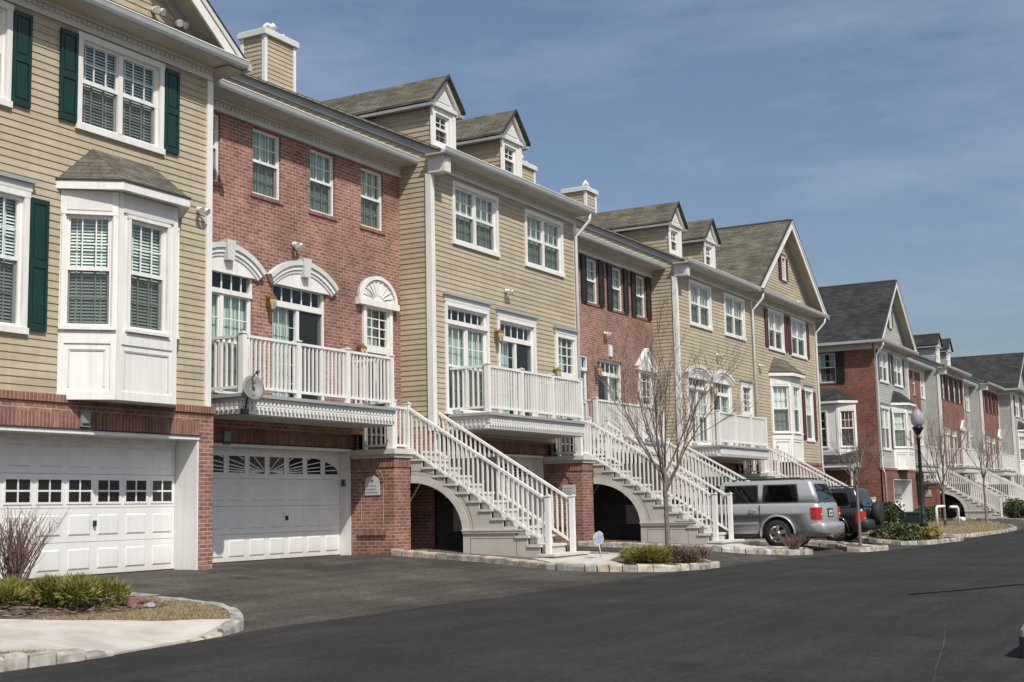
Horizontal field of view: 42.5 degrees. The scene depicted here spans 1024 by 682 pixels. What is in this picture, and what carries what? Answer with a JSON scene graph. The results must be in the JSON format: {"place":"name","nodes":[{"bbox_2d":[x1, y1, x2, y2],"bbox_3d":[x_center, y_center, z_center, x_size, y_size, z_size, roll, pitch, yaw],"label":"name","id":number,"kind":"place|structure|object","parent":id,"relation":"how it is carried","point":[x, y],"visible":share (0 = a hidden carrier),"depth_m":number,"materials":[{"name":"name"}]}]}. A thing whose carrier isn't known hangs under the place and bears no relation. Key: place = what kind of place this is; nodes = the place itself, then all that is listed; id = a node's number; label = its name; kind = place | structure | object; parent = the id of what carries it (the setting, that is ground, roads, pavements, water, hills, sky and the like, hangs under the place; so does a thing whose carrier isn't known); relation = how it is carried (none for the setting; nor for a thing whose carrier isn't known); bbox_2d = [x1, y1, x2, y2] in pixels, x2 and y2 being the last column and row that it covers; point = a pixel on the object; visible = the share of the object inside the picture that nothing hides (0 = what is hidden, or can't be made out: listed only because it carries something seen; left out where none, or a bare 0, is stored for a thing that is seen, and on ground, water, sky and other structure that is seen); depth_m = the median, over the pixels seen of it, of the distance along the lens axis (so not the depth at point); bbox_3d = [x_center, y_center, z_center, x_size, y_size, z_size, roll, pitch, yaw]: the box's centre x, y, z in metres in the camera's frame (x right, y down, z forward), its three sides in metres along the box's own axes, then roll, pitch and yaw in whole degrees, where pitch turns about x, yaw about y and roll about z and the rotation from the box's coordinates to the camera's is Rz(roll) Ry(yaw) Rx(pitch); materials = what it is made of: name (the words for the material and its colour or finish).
{"place":"outdoors","nodes":[
{"label":"outdoors","id":0,"kind":"place"},
{"bbox_2d":[0,619,228,654],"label":"front walk","id":1,"kind":"structure","parent":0,"point":[114,637],"depth_m":13.89,"materials":[{"name":"concrete"}]},
{"bbox_2d":[0,528,1023,681],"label":"road","id":2,"kind":"structure","parent":0,"point":[860,617],"depth_m":13.95,"materials":[{"name":"grey asphalt"}]},
{"bbox_2d":[0,520,1023,672],"bbox_3d":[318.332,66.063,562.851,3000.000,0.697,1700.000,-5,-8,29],"label":"ground","id":3,"kind":"structure","parent":0,"point":[263,594],"depth_m":21.34,"materials":[{"name":"grey asphalt"}]},
{"bbox_2d":[0,648,113,671],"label":"kerb","id":4,"kind":"structure","parent":3,"relation":"on","point":[15,660],"depth_m":12.21,"materials":[{"name":"beige stone"}]},
{"bbox_2d":[0,594,229,653],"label":"lawn","id":5,"kind":"structure","parent":3,"relation":"on","point":[145,618],"depth_m":15.53,"materials":[{"name":"brown plant"}]},
{"bbox_2d":[0,595,167,618],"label":"planting bed","id":6,"kind":"object","parent":5,"relation":"on","point":[44,613],"visible":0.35,"depth_m":15.58,"materials":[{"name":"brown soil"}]},
{"bbox_2d":[0,573,34,605],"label":"juniper","id":7,"kind":"object","parent":6,"relation":"on","point":[13,589],"visible":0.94,"depth_m":15.78,"materials":[{"name":"green plant"}]},
{"bbox_2d":[0,505,68,581],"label":"bare shrub","id":8,"kind":"object","parent":6,"relation":"on","point":[16,560],"visible":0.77,"depth_m":17.15,"materials":[{"name":"brown plant"}]},
{"bbox_2d":[26,571,133,607],"bbox_3d":[-5.272,3.053,15.995,1.187,0.554,1.110,-5,-8,29],"label":"juniper","id":9,"kind":"object","parent":6,"relation":"on","point":[66,590],"visible":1,"depth_m":15.77,"materials":[{"name":"green plant"}]},
{"bbox_2d":[0,0,251,579],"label":"townhouse","id":10,"kind":"structure","parent":3,"relation":"on","point":[106,148],"depth_m":21.19,"materials":[{"name":"beige"}]},
{"bbox_2d":[0,0,13,107],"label":"window","id":11,"kind":"structure","parent":10,"relation":"in","point":[6,36],"depth_m":19.95,"materials":[{"name":"white glass"}]},
{"bbox_2d":[0,171,37,334],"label":"window","id":12,"kind":"structure","parent":10,"relation":"in","point":[11,301],"depth_m":19.84,"materials":[{"name":"white glass"}]},
{"bbox_2d":[79,410,92,426],"bbox_3d":[-6.667,1.215,20.589,0.070,0.260,0.220,-5,-8,29],"label":"wall lamp","id":13,"kind":"object","parent":10,"relation":"attached to","point":[85,418],"visible":1,"depth_m":20.56,"materials":[{"name":"plastic"}]},
{"bbox_2d":[0,438,174,579],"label":"garage door","id":14,"kind":"structure","parent":10,"relation":"in","point":[75,483],"depth_m":21.28,"materials":[{"name":"metal"}]},
{"bbox_2d":[74,30,165,154],"bbox_3d":[-6.574,-4.102,22.009,0.222,1.620,1.970,-5,-8,29],"label":"window","id":15,"kind":"structure","parent":10,"relation":"in","point":[117,115],"depth_m":22.00,"materials":[{"name":"white glass"}]},
{"bbox_2d":[55,149,190,407],"bbox_3d":[-6.098,-1.046,21.463,0.858,4.120,2.828,-5,-8,29],"label":"bay window","id":16,"kind":"structure","parent":10,"relation":"in","point":[118,324],"depth_m":20.87,"materials":[{"name":"white glass"}]},
{"bbox_2d":[123,592,243,641],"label":"kerb","id":17,"kind":"structure","parent":3,"relation":"on","point":[235,623],"depth_m":15.37,"materials":[{"name":"beige stone"}]},
{"bbox_2d":[211,79,419,563],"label":"townhouse","id":18,"kind":"structure","parent":3,"relation":"on","point":[342,225],"depth_m":26.95,"materials":[{"name":"brick"}]},
{"bbox_2d":[213,114,222,187],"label":"window","id":19,"kind":"structure","parent":18,"relation":"in","point":[215,117],"depth_m":25.30,"materials":[{"name":"glass"}]},
{"bbox_2d":[211,292,250,393],"bbox_3d":[-5.575,0.030,25.015,0.142,1.940,1.680,-5,-8,29],"label":"window","id":20,"kind":"structure","parent":18,"relation":"in","point":[228,314],"depth_m":25.27,"materials":[{"name":"white glass"}]},
{"bbox_2d":[240,370,263,414],"bbox_3d":[-4.648,0.928,23.632,0.383,0.783,0.329,-3,-8,15],"label":"satellite dish","id":21,"kind":"object","parent":18,"relation":"attached to","point":[253,387],"visible":1,"depth_m":23.64,"materials":[{"name":"grey metal"}]},
{"bbox_2d":[251,128,283,205],"bbox_3d":[-5.004,-3.514,26.560,0.210,1.425,0.990,-5,-8,29],"label":"window","id":22,"kind":"structure","parent":18,"relation":"in","point":[265,174],"depth_m":26.65,"materials":[{"name":"glass"}]},
{"bbox_2d":[266,293,276,311],"bbox_3d":[-4.765,-0.758,26.126,0.205,0.390,0.171,-5,-8,29],"label":"wall lantern","id":23,"kind":"object","parent":18,"relation":"attached to","point":[271,301],"depth_m":26.09,"materials":[{"name":"gold metal"}]},
{"bbox_2d":[212,451,339,563],"bbox_3d":[-4.946,3.337,26.535,0.100,2.177,4.880,-5,-8,29],"label":"garage door","id":24,"kind":"structure","parent":18,"relation":"in","point":[262,487],"depth_m":26.73,"materials":[{"name":"metal"}]},
{"bbox_2d":[272,284,323,400],"bbox_3d":[-4.491,0.107,27.072,0.250,2.460,1.740,-5,-8,29],"label":"sliding door","id":25,"kind":"structure","parent":18,"relation":"in","point":[308,321],"depth_m":27.19,"materials":[{"name":"white glass"}]},
{"bbox_2d":[308,149,337,220],"bbox_3d":[-4.110,-3.332,28.141,0.210,1.425,0.980,-5,-8,29],"label":"window","id":26,"kind":"structure","parent":18,"relation":"in","point":[321,192],"depth_m":28.23,"materials":[{"name":"glass"}]},
{"bbox_2d":[360,167,385,235],"bbox_3d":[-3.219,-3.151,29.717,0.210,1.425,0.980,-5,-8,29],"label":"window","id":27,"kind":"structure","parent":18,"relation":"in","point":[370,180],"depth_m":29.82,"materials":[{"name":"glass"}]},
{"bbox_2d":[359,305,392,449],"bbox_3d":[-3.111,0.821,29.349,0.360,3.240,1.120,-5,-8,29],"label":"entry door","id":28,"kind":"structure","parent":18,"relation":"in","point":[369,319],"depth_m":29.50,"materials":[{"name":"white glass"}]},
{"bbox_2d":[212,23,595,549],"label":"townhouse","id":29,"kind":"structure","parent":3,"relation":"on","point":[483,224],"depth_m":31.99,"materials":[{"name":"beige"}]},
{"bbox_2d":[444,318,489,413],"bbox_3d":[-1.087,0.677,31.097,0.210,2.200,2.040,-5,-8,29],"label":"sliding door","id":30,"kind":"structure","parent":29,"relation":"in","point":[472,355],"depth_m":31.09,"materials":[{"name":"glass"}]},
{"bbox_2d":[451,180,500,257],"bbox_3d":[-0.927,-2.934,31.982,0.210,1.520,2.190,-5,-8,29],"label":"window","id":31,"kind":"structure","parent":29,"relation":"in","point":[477,231],"depth_m":31.99,"materials":[{"name":"white glass"}]},
{"bbox_2d":[443,458,534,524],"bbox_3d":[-0.620,4.003,32.499,0.066,2.177,4.880,-5,-8,29],"label":"garage door","id":32,"kind":"structure","parent":29,"relation":"in","point":[529,465],"depth_m":34.03,"materials":[{"name":"metal"}]},
{"bbox_2d":[495,307,538,416],"bbox_3d":[0.061,0.644,33.245,0.370,2.760,2.120,-5,-8,29],"label":"sliding door","id":33,"kind":"structure","parent":29,"relation":"in","point":[523,351],"depth_m":33.40,"materials":[{"name":"white glass"}]},
{"bbox_2d":[523,208,564,277],"bbox_3d":[0.809,-2.581,35.052,0.210,1.520,2.200,-5,-8,29],"label":"window","id":34,"kind":"structure","parent":29,"relation":"in","point":[542,255],"depth_m":35.06,"materials":[{"name":"white glass"}]},
{"bbox_2d":[551,324,578,456],"bbox_3d":[1.380,1.380,35.532,0.420,3.500,1.400,-5,-8,29],"label":"entry door","id":35,"kind":"structure","parent":29,"relation":"in","point":[560,332],"depth_m":35.71,"materials":[{"name":"white glass"}]},
{"bbox_2d":[350,399,589,557],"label":"front staircase","id":36,"kind":"structure","parent":3,"relation":"on","point":[474,514],"depth_m":28.21,"materials":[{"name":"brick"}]},
{"bbox_2d":[365,476,379,494],"bbox_3d":[-3.004,3.112,28.314,0.380,0.410,0.020,-5,-8,29],"label":"pier plaque","id":37,"kind":"object","parent":36,"relation":"attached to","point":[372,485],"visible":1,"depth_m":28.30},
{"bbox_2d":[413,548,635,570],"bbox_3d":[0.833,4.604,27.313,6.200,0.606,3.650,-5,-8,29],"label":"planting bed","id":38,"kind":"object","parent":3,"relation":"on","point":[460,551],"visible":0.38,"depth_m":27.49,"materials":[{"name":"brown soil"}]},
{"bbox_2d":[533,554,623,564],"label":"front walk","id":39,"kind":"structure","parent":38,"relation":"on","point":[592,559],"depth_m":26.39,"materials":[{"name":"concrete"}]},
{"bbox_2d":[618,543,673,563],"bbox_3d":[2.618,4.247,26.125,1.206,0.491,1.338,-5,-8,29],"label":"shrub","id":40,"kind":"object","parent":38,"relation":"on","point":[652,553],"visible":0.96,"depth_m":25.80,"materials":[{"name":"green plant"}]},
{"bbox_2d":[584,289,762,545],"bbox_3d":[3.472,1.884,28.151,3.955,5.820,3.522,-5,-8,29],"label":"bare tree","id":41,"kind":"object","parent":38,"relation":"on","point":[658,451],"visible":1,"depth_m":28.09,"materials":[{"name":"brown plant"}]},
{"bbox_2d":[665,544,713,563],"bbox_3d":[3.451,4.314,26.541,1.080,0.518,1.404,-5,-8,29],"label":"shrub","id":42,"kind":"object","parent":38,"relation":"on","point":[681,554],"visible":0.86,"depth_m":26.25,"materials":[{"name":"brown plant"}]},
{"bbox_2d":[391,549,719,571],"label":"kerb","id":43,"kind":"structure","parent":3,"relation":"on","point":[708,564],"depth_m":25.60,"materials":[{"name":"beige stone"}]},
{"bbox_2d":[522,155,667,463],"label":"townhouse","id":44,"kind":"structure","parent":3,"relation":"on","point":[603,296],"depth_m":40.22,"materials":[{"name":"brick"}]},
{"bbox_2d":[581,370,586,436],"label":"window","id":45,"kind":"structure","parent":44,"relation":"in","point":[583,373],"depth_m":38.62,"materials":[{"name":"white glass"}]},
{"bbox_2d":[585,258,599,307],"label":"window","id":46,"kind":"structure","parent":44,"relation":"in","point":[591,280],"depth_m":39.65,"materials":[{"name":"glass"}]},
{"bbox_2d":[597,359,620,438],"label":"sliding door","id":47,"kind":"structure","parent":44,"relation":"in","point":[603,394],"depth_m":40.05,"materials":[{"name":"white glass"}]},
{"bbox_2d":[611,267,624,313],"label":"window","id":48,"kind":"structure","parent":44,"relation":"in","point":[616,287],"depth_m":41.22,"materials":[{"name":"glass"}]},
{"bbox_2d":[635,275,647,320],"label":"window","id":49,"kind":"structure","parent":44,"relation":"in","point":[639,286],"depth_m":42.80,"materials":[{"name":"glass"}]},
{"bbox_2d":[637,370,655,462],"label":"entry door","id":50,"kind":"structure","parent":44,"relation":"in","point":[640,373],"depth_m":42.45,"materials":[{"name":"white glass"}]},
{"bbox_2d":[543,416,743,544],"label":"front staircase","id":51,"kind":"structure","parent":3,"relation":"on","point":[623,500],"depth_m":34.24,"materials":[{"name":"brick"}]},
{"bbox_2d":[561,180,770,503],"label":"townhouse","id":52,"kind":"structure","parent":3,"relation":"on","point":[675,241],"depth_m":44.56,"materials":[{"name":"beige"}]},
{"bbox_2d":[686,385,711,445],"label":"balcony door","id":53,"kind":"structure","parent":52,"relation":"in","point":[701,408],"depth_m":44.11,"materials":[{"name":"white glass"}]},
{"bbox_2d":[688,279,712,330],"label":"window","id":54,"kind":"structure","parent":52,"relation":"in","point":[699,317],"depth_m":44.85,"materials":[{"name":"white glass"}]},
{"bbox_2d":[711,382,733,445],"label":"sliding door","id":55,"kind":"structure","parent":52,"relation":"in","point":[718,403],"depth_m":46.15,"materials":[{"name":"white glass"}]},
{"bbox_2d":[723,292,746,340],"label":"window","id":56,"kind":"structure","parent":52,"relation":"in","point":[734,325],"depth_m":47.79,"materials":[{"name":"white glass"}]},
{"bbox_2d":[738,378,755,473],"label":"entry door","id":57,"kind":"structure","parent":52,"relation":"in","point":[744,383],"depth_m":48.23,"materials":[{"name":"white glass"}]},
{"bbox_2d":[578,541,812,555],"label":"kerb","id":58,"kind":"structure","parent":3,"relation":"on","point":[789,551],"depth_m":32.51,"materials":[{"name":"beige stone"}]},
{"bbox_2d":[603,540,787,548],"bbox_3d":[4.839,5.428,34.045,4.640,0.630,4.600,-5,-8,29],"label":"planting bed","id":59,"kind":"object","parent":3,"relation":"on","point":[670,543],"visible":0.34,"depth_m":33.78,"materials":[{"name":"brown soil"}]},
{"bbox_2d":[773,533,808,549],"bbox_3d":[7.310,5.255,34.337,0.902,0.470,0.858,-5,-8,29],"label":"bare shrub","id":60,"kind":"object","parent":59,"relation":"on","point":[793,545],"visible":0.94,"depth_m":34.30,"materials":[{"name":"brown plant"}]},
{"bbox_2d":[641,438,765,540],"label":"front staircase","id":61,"kind":"structure","parent":3,"relation":"on","point":[715,480],"depth_m":41.46,"materials":[{"name":"wood"}]},
{"bbox_2d":[689,219,828,479],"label":"townhouse","id":62,"kind":"structure","parent":3,"relation":"on","point":[770,258],"depth_m":52.49,"materials":[{"name":"beige"}]},
{"bbox_2d":[766,307,785,353],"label":"window","id":63,"kind":"structure","parent":62,"relation":"in","point":[774,320],"depth_m":52.02,"materials":[{"name":"white glass"}]},
{"bbox_2d":[768,357,805,462],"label":"bay window","id":64,"kind":"structure","parent":62,"relation":"in","point":[785,386],"depth_m":50.88,"materials":[{"name":"white glass"}]},
{"bbox_2d":[789,316,807,359],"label":"window","id":65,"kind":"structure","parent":62,"relation":"in","point":[799,349],"depth_m":54.59,"materials":[{"name":"white glass"}]},
{"bbox_2d":[803,384,815,441],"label":"window","id":66,"kind":"structure","parent":62,"relation":"in","point":[808,395],"depth_m":55.19,"materials":[{"name":"white glass"}]},
{"bbox_2d":[685,477,844,545],"bbox_3d":[6.588,4.955,37.844,5.470,1.933,2.540,-5,-8,29],"label":"parked car","id":67,"kind":"object","parent":3,"relation":"on","point":[767,511],"visible":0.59,"depth_m":36.50,"materials":[{"name":"silver paint"}]},
{"bbox_2d":[736,444,875,534],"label":"front staircase","id":68,"kind":"structure","parent":3,"relation":"on","point":[766,471],"depth_m":47.25,"materials":[{"name":"wood"}]},
{"bbox_2d":[742,540,888,551],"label":"kerb","id":69,"kind":"structure","parent":3,"relation":"on","point":[837,545],"depth_m":38.10,"materials":[{"name":"stone"}]},
{"bbox_2d":[816,541,867,546],"bbox_3d":[7.781,6.138,38.910,6.150,0.464,2.050,-5,-8,29],"label":"planting bed","id":70,"kind":"object","parent":3,"relation":"on","point":[850,545],"visible":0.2,"depth_m":38.37,"materials":[{"name":"brown soil"}]},
{"bbox_2d":[815,425,886,545],"bbox_3d":[10.049,4.280,38.477,2.029,3.748,1.083,-5,-8,29],"label":"bare tree","id":71,"kind":"object","parent":70,"relation":"on","point":[855,472],"visible":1,"depth_m":38.44,"materials":[{"name":"brown plant"}]},
{"bbox_2d":[826,486,884,540],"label":"parked car","id":72,"kind":"object","parent":3,"relation":"on","point":[872,515],"visible":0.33,"depth_m":40.49,"materials":[{"name":"black paint"}]},
{"bbox_2d":[814,279,918,522],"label":"townhouse","id":73,"kind":"structure","parent":3,"relation":"on","point":[866,345],"depth_m":66.39,"materials":[{"name":"red brick"}]},
{"bbox_2d":[818,353,836,384],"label":"window","id":74,"kind":"structure","parent":73,"relation":"in","point":[827,374],"depth_m":66.53,"materials":[{"name":"glass"}]},
{"bbox_2d":[820,388,858,470],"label":"bay window","id":75,"kind":"structure","parent":73,"relation":"in","point":[833,402],"depth_m":65.42,"materials":[{"name":"white glass"}]},
{"bbox_2d":[878,349,889,383],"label":"window","id":76,"kind":"structure","parent":73,"relation":"in","point":[884,375],"depth_m":67.04,"materials":[{"name":"white glass"}]},
{"bbox_2d":[880,402,892,450],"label":"window","id":77,"kind":"structure","parent":73,"relation":"in","point":[887,442],"depth_m":66.52,"materials":[{"name":"white glass"}]},
{"bbox_2d":[881,481,902,522],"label":"garage door","id":78,"kind":"structure","parent":73,"relation":"in","point":[897,485],"depth_m":69.17,"materials":[{"name":"metal"}]},
{"bbox_2d":[892,355,903,387],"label":"window","id":79,"kind":"structure","parent":73,"relation":"in","point":[898,375],"depth_m":69.74,"materials":[{"name":"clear glass"}]},
{"bbox_2d":[891,390,915,469],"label":"bay window","id":80,"kind":"structure","parent":73,"relation":"in","point":[904,456],"depth_m":67.75,"materials":[{"name":"white glass"}]},
{"bbox_2d":[811,536,963,544],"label":"kerb","id":81,"kind":"structure","parent":3,"relation":"on","point":[930,541],"depth_m":42.17,"materials":[{"name":"stone"}]},
{"bbox_2d":[862,535,942,540],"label":"planting bed","id":82,"kind":"object","parent":3,"relation":"on","point":[900,540],"visible":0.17,"depth_m":43.62,"materials":[{"name":"brown soil"}]},
{"bbox_2d":[868,521,922,540],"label":"shrub","id":83,"kind":"object","parent":82,"relation":"on","point":[892,530],"visible":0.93,"depth_m":43.04,"materials":[{"name":"green plant"}]},
{"bbox_2d":[910,405,927,526],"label":"street lamp","id":84,"kind":"object","parent":82,"relation":"on","point":[917,419],"visible":0.94,"depth_m":45.92,"materials":[{"name":"black metal"}]},
{"bbox_2d":[916,526,942,539],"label":"shrub","id":85,"kind":"object","parent":82,"relation":"on","point":[929,532],"visible":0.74,"depth_m":44.29,"materials":[{"name":"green plant"}]},
{"bbox_2d":[907,358,939,506],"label":"townhouse","id":86,"kind":"structure","parent":3,"relation":"on","point":[916,371],"depth_m":76.68,"materials":[{"name":"grey brick"}]},
{"bbox_2d":[908,333,980,483],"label":"townhouse","id":87,"kind":"structure","parent":3,"relation":"on","point":[944,378],"depth_m":80.19,"materials":[{"name":"grey brick"}]},
{"bbox_2d":[917,464,1009,519],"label":"front staircase","id":88,"kind":"structure","parent":3,"relation":"on","point":[959,495],"depth_m":76.11,"materials":[{"name":"white wood"}]},
{"bbox_2d":[918,522,1010,533],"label":"lawn","id":89,"kind":"structure","parent":3,"relation":"on","point":[983,525],"depth_m":56.99,"materials":[{"name":"beige plant"}]},
{"bbox_2d":[882,501,908,523],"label":"shrub","id":90,"kind":"object","parent":89,"relation":"on","point":[891,510],"visible":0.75,"depth_m":59.11,"materials":[{"name":"green plant"}]},
{"bbox_2d":[899,511,926,524],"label":"utility box","id":91,"kind":"object","parent":89,"relation":"on","point":[914,517],"visible":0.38,"depth_m":60.59,"materials":[{"name":"green metal"}]},
{"bbox_2d":[914,505,940,521],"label":"shrub","id":92,"kind":"object","parent":89,"relation":"on","point":[929,513],"visible":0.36,"depth_m":65.61,"materials":[{"name":"green plant"}]},
{"bbox_2d":[888,379,976,525],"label":"bare tree","id":93,"kind":"object","parent":89,"relation":"on","point":[942,490],"visible":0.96,"depth_m":57.75,"materials":[{"name":"brown plant"}]},
{"bbox_2d":[953,416,1010,522],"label":"bare tree","id":94,"kind":"object","parent":89,"relation":"on","point":[981,468],"visible":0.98,"depth_m":63.98,"materials":[{"name":"brown plant"}]},
{"bbox_2d":[932,521,1016,536],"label":"kerb","id":95,"kind":"structure","parent":3,"relation":"on","point":[1012,528],"depth_m":51.74,"materials":[{"name":"stone"}]},
{"bbox_2d":[963,380,986,481],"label":"townhouse","id":96,"kind":"structure","parent":3,"relation":"on","point":[966,393],"depth_m":90.18,"materials":[{"name":"grey wood"}]},
{"bbox_2d":[950,352,1023,485],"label":"townhouse","id":97,"kind":"structure","parent":3,"relation":"on","point":[1005,371],"depth_m":97.60,"materials":[{"name":"grey"}]},
{"bbox_2d":[1017,421,1023,473],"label":"bay window","id":98,"kind":"structure","parent":97,"relation":"in","point":[1020,428],"depth_m":97.23,"materials":[{"name":"white glass"}]},
{"bbox_2d":[953,518,1023,521],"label":"kerb","id":99,"kind":"structure","parent":3,"relation":"on","point":[1004,519],"depth_m":72.98,"materials":[{"name":"stone"}]},
{"bbox_2d":[963,377,1016,482],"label":"townhouse","id":100,"kind":"structure","parent":3,"relation":"on","point":[983,402],"depth_m":91.56,"materials":[{"name":"red brick"}]},
{"bbox_2d":[961,466,1023,515],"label":"front staircase","id":101,"kind":"structure","parent":3,"relation":"on","point":[1006,491],"depth_m":82.99,"materials":[{"name":"white wood"}]},
{"bbox_2d":[208,0,1023,356],"label":"sky","id":102,"kind":"structure","parent":0,"point":[889,133],"materials":[{"name":"blue"}]},
{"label":"planting bed","id":103,"kind":"structure","parent":0,"visible":0},
{"bbox_2d":[998,498,1023,517],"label":"shrub","id":104,"kind":"object","parent":103,"relation":"on","point":[1012,508],"visible":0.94,"depth_m":75.08,"materials":[{"name":"green plant"}]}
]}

